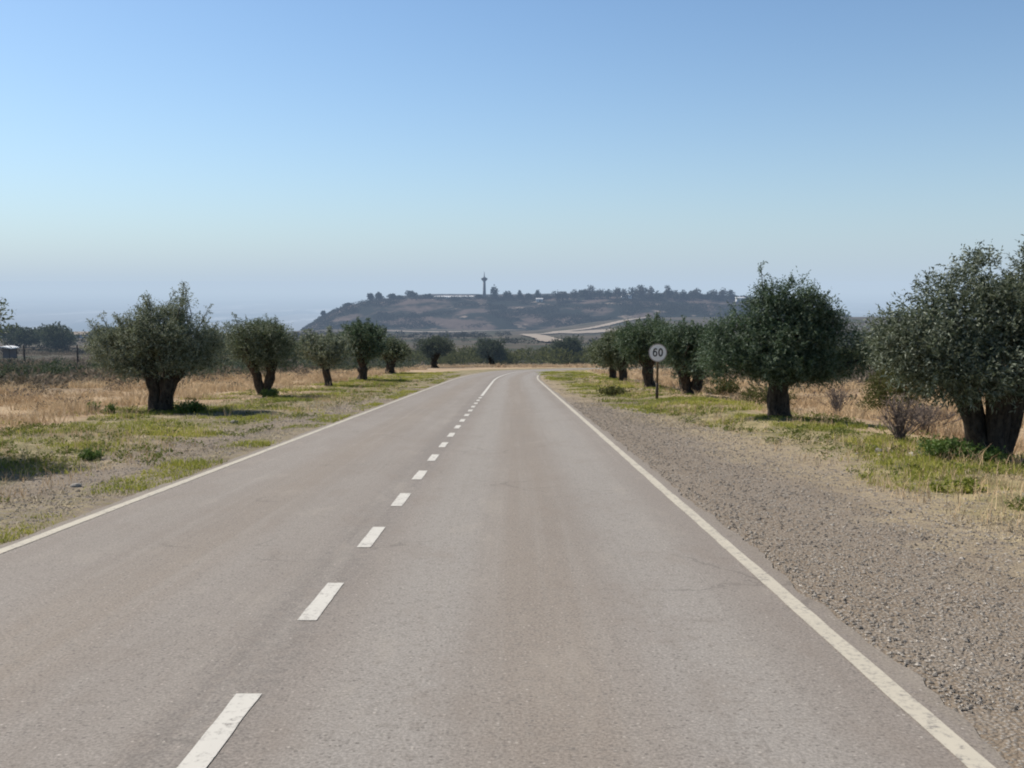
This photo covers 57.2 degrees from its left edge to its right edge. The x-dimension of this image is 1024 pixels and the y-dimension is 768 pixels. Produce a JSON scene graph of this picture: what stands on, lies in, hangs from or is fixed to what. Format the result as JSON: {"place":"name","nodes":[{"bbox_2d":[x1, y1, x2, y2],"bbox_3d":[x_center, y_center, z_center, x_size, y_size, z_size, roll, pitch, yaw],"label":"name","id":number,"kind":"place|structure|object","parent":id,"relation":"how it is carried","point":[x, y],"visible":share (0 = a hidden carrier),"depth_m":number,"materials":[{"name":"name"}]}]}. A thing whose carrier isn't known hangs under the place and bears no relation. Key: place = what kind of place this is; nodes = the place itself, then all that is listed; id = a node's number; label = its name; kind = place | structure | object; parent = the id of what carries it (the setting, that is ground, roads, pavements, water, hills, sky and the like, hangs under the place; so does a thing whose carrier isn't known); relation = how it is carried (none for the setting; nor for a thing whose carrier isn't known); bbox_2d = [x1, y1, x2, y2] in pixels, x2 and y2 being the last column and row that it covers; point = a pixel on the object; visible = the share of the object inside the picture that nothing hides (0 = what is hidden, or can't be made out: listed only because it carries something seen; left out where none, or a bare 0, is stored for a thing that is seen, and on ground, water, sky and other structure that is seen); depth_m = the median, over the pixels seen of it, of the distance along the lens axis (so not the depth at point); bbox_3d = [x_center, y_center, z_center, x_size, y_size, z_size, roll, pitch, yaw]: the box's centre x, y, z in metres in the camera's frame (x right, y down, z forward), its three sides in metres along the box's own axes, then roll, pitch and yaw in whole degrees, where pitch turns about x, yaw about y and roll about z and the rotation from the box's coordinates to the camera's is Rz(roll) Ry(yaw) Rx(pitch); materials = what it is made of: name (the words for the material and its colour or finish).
{"place":"outdoors","nodes":[
{"label":"outdoors","id":0,"kind":"place"},
{"bbox_2d":[387,330,488,331],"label":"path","id":1,"kind":"structure","parent":0,"point":[435,331],"depth_m":656.94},
{"bbox_2d":[0,367,1012,767],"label":"road","id":2,"kind":"structure","parent":0,"point":[512,569],"depth_m":5.54,"materials":[{"name":"grey asphalt"}]},
{"bbox_2d":[0,281,1023,767],"bbox_3d":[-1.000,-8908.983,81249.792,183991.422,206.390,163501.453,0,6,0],"label":"ground","id":3,"kind":"structure","parent":0,"point":[74,305],"depth_m":12.68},
{"bbox_2d":[0,346,18,362],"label":"field shelter","id":4,"kind":"object","parent":3,"relation":"on","point":[9,352],"visible":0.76,"depth_m":122.18,"materials":[{"name":"grey metal"}]},
{"bbox_2d":[0,297,19,348],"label":"olive tree","id":5,"kind":"object","parent":3,"relation":"on","point":[3,318],"visible":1,"depth_m":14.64,"materials":[{"name":"green plant"}]},
{"bbox_2d":[0,323,34,345],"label":"tree","id":6,"kind":"object","parent":3,"relation":"on","point":[5,332],"visible":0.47,"depth_m":274.37,"materials":[{"name":"green plant"}]},
{"bbox_2d":[7,327,41,348],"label":"tree","id":7,"kind":"object","parent":3,"relation":"on","point":[25,338],"visible":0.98,"depth_m":260.75,"materials":[{"name":"green plant"}]},
{"bbox_2d":[34,323,52,346],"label":"tree","id":8,"kind":"object","parent":3,"relation":"on","point":[41,335],"visible":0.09,"depth_m":278.87,"materials":[{"name":"green plant"}]},
{"bbox_2d":[32,321,75,348],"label":"tree","id":9,"kind":"object","parent":3,"relation":"on","point":[54,334],"visible":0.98,"depth_m":253.96,"materials":[{"name":"green plant"}]},
{"bbox_2d":[36,327,79,346],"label":"tree","id":10,"kind":"object","parent":3,"relation":"on","point":[73,342],"visible":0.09,"depth_m":272.54,"materials":[{"name":"green plant"}]},
{"bbox_2d":[70,483,81,487],"bbox_3d":[-5.300,1.244,11.411,0.140,0.080,0.107,-4,8,-35],"label":"stone","id":11,"kind":"object","parent":3,"relation":"on","point":[76,485],"visible":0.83,"depth_m":11.38,"materials":[{"name":"stone"}]},
{"bbox_2d":[76,345,78,362],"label":"fence post","id":12,"kind":"object","parent":3,"relation":"on","point":[77,353],"visible":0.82,"depth_m":118.72,"materials":[{"name":"wood"}]},
{"bbox_2d":[74,332,92,337],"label":"farm building","id":13,"kind":"structure","parent":3,"relation":"on","point":[80,333],"depth_m":407.54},
{"bbox_2d":[76,445,104,460],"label":"weed","id":14,"kind":"object","parent":3,"relation":"on","point":[89,455],"visible":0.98,"depth_m":14.58,"materials":[{"name":"green plant"}]},
{"bbox_2d":[81,324,105,343],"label":"tree","id":15,"kind":"object","parent":3,"relation":"on","point":[90,333],"visible":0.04,"depth_m":278.10,"materials":[{"name":"green plant"}]},
{"bbox_2d":[86,401,101,410],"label":"weed","id":16,"kind":"object","parent":3,"relation":"on","point":[92,404],"visible":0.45,"depth_m":26.81,"materials":[{"name":"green plant"}]},
{"bbox_2d":[104,402,122,414],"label":"weed","id":17,"kind":"object","parent":3,"relation":"on","point":[111,408],"visible":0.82,"depth_m":25.56,"materials":[{"name":"green plant"}]},
{"bbox_2d":[79,281,236,410],"bbox_3d":[-10.082,-1.051,26.825,4.355,3.908,2.630,0,6,0],"label":"olive tree","id":18,"kind":"object","parent":3,"relation":"on","point":[170,354],"visible":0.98,"depth_m":26.48,"materials":[{"name":"green plant"}]},
{"bbox_2d":[0,355,344,379],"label":"green scrub","id":19,"kind":"object","parent":3,"relation":"on","point":[53,368],"visible":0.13,"depth_m":72.08,"materials":[{"name":"green plant"}]},
{"bbox_2d":[171,398,208,412],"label":"weed","id":20,"kind":"object","parent":3,"relation":"on","point":[193,406],"visible":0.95,"depth_m":25.98,"materials":[{"name":"green plant"}]},
{"bbox_2d":[0,347,419,388],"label":"scrub","id":21,"kind":"object","parent":3,"relation":"on","point":[50,380],"visible":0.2,"depth_m":62.50,"materials":[{"name":"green plant"}]},
{"bbox_2d":[217,312,310,395],"bbox_3d":[-10.253,-1.212,38.800,4.036,3.646,4.056,0,6,0],"label":"olive tree","id":22,"kind":"object","parent":3,"relation":"on","point":[262,343],"visible":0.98,"depth_m":38.01,"materials":[{"name":"green plant"}]},
{"bbox_2d":[259,388,279,397],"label":"weed","id":23,"kind":"object","parent":3,"relation":"on","point":[273,392],"visible":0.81,"depth_m":37.24,"materials":[{"name":"green plant"}]},
{"bbox_2d":[204,357,438,372],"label":"brush","id":24,"kind":"object","parent":3,"relation":"on","point":[379,364],"visible":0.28,"depth_m":109.22,"materials":[{"name":"green plant"}]},
{"bbox_2d":[294,325,359,385],"bbox_3d":[-9.665,-1.455,49.806,3.660,3.310,3.180,6,8,41],"label":"olive tree","id":25,"kind":"object","parent":3,"relation":"on","point":[328,351],"visible":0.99,"depth_m":49.35,"materials":[{"name":"green plant"}]},
{"bbox_2d":[338,317,390,379],"bbox_3d":[-9.957,-2.296,62.163,3.829,4.456,4.281,0,6,0],"label":"olive tree","id":26,"kind":"object","parent":3,"relation":"on","point":[367,340],"visible":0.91,"depth_m":61.41,"materials":[{"name":"green plant"}]},
{"bbox_2d":[376,334,414,373],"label":"olive tree","id":27,"kind":"object","parent":3,"relation":"on","point":[397,351],"visible":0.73,"depth_m":86.70,"materials":[{"name":"green plant"}]},
{"bbox_2d":[412,333,455,367],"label":"olive tree","id":28,"kind":"object","parent":3,"relation":"on","point":[434,348],"visible":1,"depth_m":133.25,"materials":[{"name":"green plant"}]},
{"bbox_2d":[0,330,872,354],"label":"heath","id":29,"kind":"object","parent":3,"relation":"on","point":[463,335],"visible":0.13,"depth_m":372.82,"materials":[{"name":"green plant"}]},
{"bbox_2d":[472,336,508,365],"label":"olive tree","id":30,"kind":"object","parent":3,"relation":"on","point":[493,352],"visible":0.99,"depth_m":165.28,"materials":[{"name":"green plant"}]},
{"bbox_2d":[102,342,904,365],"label":"shrubbery","id":31,"kind":"object","parent":3,"relation":"on","point":[469,354],"visible":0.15,"depth_m":170.94,"materials":[{"name":"green plant"}]},
{"bbox_2d":[0,371,1023,542],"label":"grass","id":32,"kind":"structure","parent":3,"relation":"on","point":[914,473],"depth_m":19.99,"materials":[{"name":"green plant"}]},
{"bbox_2d":[0,363,1023,453],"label":"dry grass","id":33,"kind":"structure","parent":3,"relation":"on","point":[196,388],"depth_m":37.08,"materials":[{"name":"beige plant"}]},
{"bbox_2d":[0,374,1023,510],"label":"groundcover","id":34,"kind":"object","parent":3,"relation":"on","point":[160,454],"visible":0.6,"depth_m":18.74,"materials":[{"name":"green plant"}]},
{"bbox_2d":[0,373,1023,543],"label":"straw","id":35,"kind":"object","parent":3,"relation":"on","point":[663,423],"visible":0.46,"depth_m":17.76,"materials":[{"name":"beige plant"}]},
{"bbox_2d":[0,377,1023,530],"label":"dead stalks","id":36,"kind":"object","parent":3,"relation":"on","point":[720,417],"visible":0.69,"depth_m":15.07,"materials":[{"name":"beige plant"}]},
{"bbox_2d":[547,334,583,363],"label":"olive tree","id":37,"kind":"object","parent":3,"relation":"on","point":[573,343],"visible":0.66,"depth_m":175.46,"materials":[{"name":"green plant"}]},
{"bbox_2d":[580,332,618,378],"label":"olive tree","id":38,"kind":"object","parent":3,"relation":"on","point":[612,372],"visible":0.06,"depth_m":66.02,"materials":[{"name":"green plant"}]},
{"bbox_2d":[595,385,629,395],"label":"weed","id":39,"kind":"object","parent":3,"relation":"on","point":[611,390],"visible":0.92,"depth_m":38.14,"materials":[{"name":"green plant"}]},
{"bbox_2d":[590,324,644,380],"bbox_3d":[6.624,-1.925,58.102,3.450,3.696,3.906,-3,7,-24],"label":"olive tree","id":40,"kind":"object","parent":3,"relation":"on","point":[608,354],"visible":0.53,"depth_m":57.69,"materials":[{"name":"green plant"}]},
{"bbox_2d":[609,311,673,387],"bbox_3d":[6.546,-1.687,46.162,3.488,3.959,3.699,0,6,0],"label":"olive tree","id":41,"kind":"object","parent":3,"relation":"on","point":[634,344],"visible":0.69,"depth_m":45.66,"materials":[{"name":"green plant"}]},
{"bbox_2d":[649,344,666,398],"bbox_3d":[5.200,-0.335,33.602,0.650,2.225,0.108,0,6,0],"label":"speed sign","id":42,"kind":"object","parent":3,"relation":"on","point":[657,353],"visible":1,"depth_m":33.47,"materials":[{"name":"metal"}]},
{"bbox_2d":[650,315,712,394],"bbox_3d":[7.305,-1.099,37.917,3.759,3.433,3.533,-5,8,-35],"label":"olive tree","id":43,"kind":"object","parent":3,"relation":"on","point":[680,343],"visible":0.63,"depth_m":37.34,"materials":[{"name":"green plant"}]},
{"bbox_2d":[704,376,741,395],"bbox_3d":[9.400,0.103,42.354,2.077,1.238,1.534,0,6,0],"label":"shrub","id":44,"kind":"object","parent":3,"relation":"on","point":[724,388],"visible":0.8,"depth_m":42.00,"materials":[{"name":"green plant"}]},
{"bbox_2d":[738,384,797,404],"bbox_3d":[8.496,0.447,31.236,2.066,0.949,1.324,0,6,0],"label":"shrub","id":45,"kind":"object","parent":3,"relation":"on","point":[755,393],"visible":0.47,"depth_m":31.09,"materials":[{"name":"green plant"}]},
{"bbox_2d":[689,260,882,416],"bbox_3d":[6.687,-1.012,22.549,4.825,3.909,2.850,0,6,0],"label":"olive tree","id":46,"kind":"object","parent":3,"relation":"on","point":[798,343],"visible":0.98,"depth_m":22.23,"materials":[{"name":"green plant"}]},
{"bbox_2d":[634,362,937,385],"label":"undergrowth","id":47,"kind":"object","parent":3,"relation":"on","point":[859,379],"visible":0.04,"depth_m":66.89,"materials":[{"name":"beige plant"}]},
{"bbox_2d":[818,384,853,414],"bbox_3d":[9.774,0.439,28.227,1.051,1.074,1.157,-3,7,-22],"label":"dry shrub","id":48,"kind":"object","parent":3,"relation":"on","point":[836,405],"visible":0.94,"depth_m":28.19,"materials":[{"name":"plant"}]},
{"bbox_2d":[849,361,935,414],"bbox_3d":[12.141,0.120,29.678,2.752,2.265,2.041,0,6,0],"label":"shrub","id":49,"kind":"object","parent":3,"relation":"on","point":[881,393],"visible":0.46,"depth_m":29.59,"materials":[{"name":"green plant"}]},
{"bbox_2d":[872,386,939,441],"bbox_3d":[6.954,0.561,16.704,1.016,1.029,1.365,6,8,41],"label":"dry shrub","id":50,"kind":"object","parent":3,"relation":"on","point":[900,423],"visible":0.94,"depth_m":16.67,"materials":[{"name":"plant"}]},
{"bbox_2d":[891,396,960,434],"bbox_3d":[8.722,0.651,19.711,1.468,0.892,1.532,-4,8,-34],"label":"dry shrub","id":51,"kind":"object","parent":3,"relation":"on","point":[935,418],"visible":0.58,"depth_m":19.70,"materials":[{"name":"brown plant"}]},
{"bbox_2d":[856,234,1023,458],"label":"olive tree","id":52,"kind":"object","parent":3,"relation":"on","point":[958,360],"visible":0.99,"depth_m":13.87,"materials":[{"name":"green plant"}]},
{"bbox_2d":[929,475,986,493],"bbox_3d":[5.154,1.195,10.771,0.528,0.300,0.559,-4,7,-32],"label":"weed","id":53,"kind":"object","parent":3,"relation":"on","point":[967,482],"visible":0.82,"depth_m":10.73,"materials":[{"name":"green plant"}]},
{"bbox_2d":[915,433,1012,462],"bbox_3d":[6.482,0.972,13.471,1.281,0.493,0.705,4,7,32],"label":"weed","id":54,"kind":"object","parent":3,"relation":"on","point":[951,448],"visible":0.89,"depth_m":13.41,"materials":[{"name":"green plant"}]},
{"bbox_2d":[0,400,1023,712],"bbox_3d":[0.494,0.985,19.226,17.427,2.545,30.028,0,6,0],"label":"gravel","id":55,"kind":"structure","parent":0,"point":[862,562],"depth_m":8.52,"materials":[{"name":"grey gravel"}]},
{"bbox_2d":[0,0,1023,280],"label":"sky","id":56,"kind":"structure","parent":0,"point":[141,140],"materials":[{"name":"blue"}]},
{"bbox_2d":[307,293,851,330],"bbox_3d":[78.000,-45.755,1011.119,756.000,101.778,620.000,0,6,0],"label":"hill","id":57,"kind":"structure","parent":0,"point":[464,315],"depth_m":806.98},
{"bbox_2d":[366,293,373,299],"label":"hill tree","id":58,"kind":"object","parent":57,"relation":"on","point":[369,295],"visible":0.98,"depth_m":873.42,"materials":[{"name":"green plant"}]},
{"bbox_2d":[373,292,383,299],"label":"hill tree","id":59,"kind":"object","parent":57,"relation":"on","point":[378,295],"visible":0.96,"depth_m":872.24,"materials":[{"name":"green plant"}]},
{"bbox_2d":[386,293,397,298],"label":"hill tree","id":60,"kind":"object","parent":57,"relation":"on","point":[392,295],"visible":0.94,"depth_m":874.39,"materials":[{"name":"green plant"}]},
{"bbox_2d":[405,290,417,296],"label":"hill tree","id":61,"kind":"object","parent":57,"relation":"on","point":[411,293],"visible":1,"depth_m":876.03,"materials":[{"name":"green plant"}]},
{"bbox_2d":[481,272,486,296],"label":"radio tower","id":62,"kind":"structure","parent":57,"relation":"on","point":[484,279],"depth_m":878.17,"materials":[{"name":"grey concrete"}]},
{"bbox_2d":[490,284,497,298],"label":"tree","id":63,"kind":"object","parent":57,"relation":"on","point":[493,292],"visible":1,"depth_m":876.72,"materials":[{"name":"green plant"}]},
{"bbox_2d":[502,291,512,297],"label":"hill tree","id":64,"kind":"object","parent":57,"relation":"on","point":[506,294],"visible":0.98,"depth_m":874.47,"materials":[{"name":"green plant"}]},
{"bbox_2d":[515,290,525,298],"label":"conifer","id":65,"kind":"object","parent":57,"relation":"on","point":[520,295],"visible":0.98,"depth_m":874.64,"materials":[{"name":"green plant"}]},
{"bbox_2d":[524,293,532,298],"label":"hill tree","id":66,"kind":"object","parent":57,"relation":"on","point":[528,295],"visible":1,"depth_m":874.43,"materials":[{"name":"green plant"}]},
{"bbox_2d":[298,294,773,330],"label":"bushes","id":67,"kind":"object","parent":57,"relation":"on","point":[343,309],"visible":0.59,"depth_m":807.04,"materials":[{"name":"green plant"}]},
{"bbox_2d":[533,290,541,297],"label":"conifer","id":68,"kind":"object","parent":57,"relation":"on","point":[537,294],"visible":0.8,"depth_m":871.01,"materials":[{"name":"green plant"}]},
{"bbox_2d":[540,295,552,298],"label":"building","id":69,"kind":"structure","parent":57,"relation":"on","point":[549,296],"depth_m":870.39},
{"bbox_2d":[552,291,563,301],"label":"hill tree","id":70,"kind":"object","parent":57,"relation":"on","point":[557,295],"visible":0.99,"depth_m":843.98,"materials":[{"name":"green plant"}]},
{"bbox_2d":[558,291,568,299],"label":"hill tree","id":71,"kind":"object","parent":57,"relation":"on","point":[563,294],"visible":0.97,"depth_m":846.97,"materials":[{"name":"green plant"}]},
{"bbox_2d":[568,289,579,301],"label":"hill tree","id":72,"kind":"object","parent":57,"relation":"on","point":[572,295],"visible":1,"depth_m":845.39,"materials":[{"name":"green plant"}]},
{"bbox_2d":[579,290,589,298],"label":"hill tree","id":73,"kind":"object","parent":57,"relation":"on","point":[583,293],"visible":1,"depth_m":852.19,"materials":[{"name":"green plant"}]},
{"bbox_2d":[585,284,595,297],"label":"hill tree","id":74,"kind":"object","parent":57,"relation":"on","point":[591,289],"visible":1,"depth_m":851.33,"materials":[{"name":"green plant"}]},
{"bbox_2d":[593,289,604,297],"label":"hill tree","id":75,"kind":"object","parent":57,"relation":"on","point":[600,293],"visible":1,"depth_m":850.42,"materials":[{"name":"green plant"}]},
{"bbox_2d":[604,289,612,298],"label":"hill tree","id":76,"kind":"object","parent":57,"relation":"on","point":[608,292],"visible":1,"depth_m":844.09,"materials":[{"name":"green plant"}]},
{"bbox_2d":[612,288,620,297],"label":"hill tree","id":77,"kind":"object","parent":57,"relation":"on","point":[616,293],"visible":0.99,"depth_m":847.24,"materials":[{"name":"green plant"}]},
{"bbox_2d":[620,289,627,297],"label":"hill tree","id":78,"kind":"object","parent":57,"relation":"on","point":[623,293],"visible":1,"depth_m":845.37,"materials":[{"name":"green plant"}]},
{"bbox_2d":[627,287,636,298],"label":"hill tree","id":79,"kind":"object","parent":57,"relation":"on","point":[632,291],"visible":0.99,"depth_m":850.83,"materials":[{"name":"green plant"}]},
{"bbox_2d":[634,287,646,299],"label":"hill tree","id":80,"kind":"object","parent":57,"relation":"on","point":[640,291],"visible":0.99,"depth_m":846.83,"materials":[{"name":"green plant"}]},
{"bbox_2d":[635,285,647,295],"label":"hill tree","id":81,"kind":"object","parent":57,"relation":"on","point":[645,289],"visible":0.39,"depth_m":862.45,"materials":[{"name":"green plant"}]},
{"bbox_2d":[646,286,654,297],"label":"hill tree","id":82,"kind":"object","parent":57,"relation":"on","point":[650,292],"visible":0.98,"depth_m":850.98,"materials":[{"name":"green plant"}]},
{"bbox_2d":[652,290,662,300],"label":"hill tree","id":83,"kind":"object","parent":57,"relation":"on","point":[657,296],"visible":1,"depth_m":843.28,"materials":[{"name":"green plant"}]},
{"bbox_2d":[663,285,672,299],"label":"hill tree","id":84,"kind":"object","parent":57,"relation":"on","point":[667,292],"visible":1,"depth_m":848.36,"materials":[{"name":"green plant"}]},
{"bbox_2d":[671,290,680,299],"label":"hill tree","id":85,"kind":"object","parent":57,"relation":"on","point":[674,293],"visible":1,"depth_m":842.48,"materials":[{"name":"green plant"}]},
{"bbox_2d":[676,290,690,299],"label":"hill tree","id":86,"kind":"object","parent":57,"relation":"on","point":[682,295],"visible":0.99,"depth_m":847.97,"materials":[{"name":"green plant"}]},
{"bbox_2d":[688,290,697,299],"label":"hill tree","id":87,"kind":"object","parent":57,"relation":"on","point":[692,295],"visible":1,"depth_m":847.53,"materials":[{"name":"green plant"}]},
{"bbox_2d":[694,288,702,296],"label":"hill tree","id":88,"kind":"object","parent":57,"relation":"on","point":[697,290],"visible":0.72,"depth_m":856.47,"materials":[{"name":"green plant"}]},
{"bbox_2d":[704,292,715,300],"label":"hill tree","id":89,"kind":"object","parent":57,"relation":"on","point":[708,295],"visible":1,"depth_m":843.94,"materials":[{"name":"green plant"}]},
{"bbox_2d":[709,289,720,299],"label":"hill tree","id":90,"kind":"object","parent":57,"relation":"on","point":[714,292],"visible":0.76,"depth_m":850.88,"materials":[{"name":"green plant"}]},
{"bbox_2d":[718,288,726,300],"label":"hill tree","id":91,"kind":"object","parent":57,"relation":"on","point":[723,293],"visible":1,"depth_m":848.50,"materials":[{"name":"green plant"}]},
{"bbox_2d":[727,290,735,298],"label":"hill tree","id":92,"kind":"object","parent":57,"relation":"on","point":[729,295],"visible":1,"depth_m":853.02,"materials":[{"name":"green plant"}]},
{"bbox_2d":[735,297,745,301],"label":"house","id":93,"kind":"structure","parent":57,"relation":"on","point":[738,299],"depth_m":843.87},
{"bbox_2d":[520,317,649,341],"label":"path","id":94,"kind":"structure","parent":0,"point":[540,337],"depth_m":550.91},
{"bbox_2d":[552,329,617,332],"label":"path","id":95,"kind":"structure","parent":0,"point":[594,331],"depth_m":574.83,"materials":[{"name":"beige soil"}]}
]}

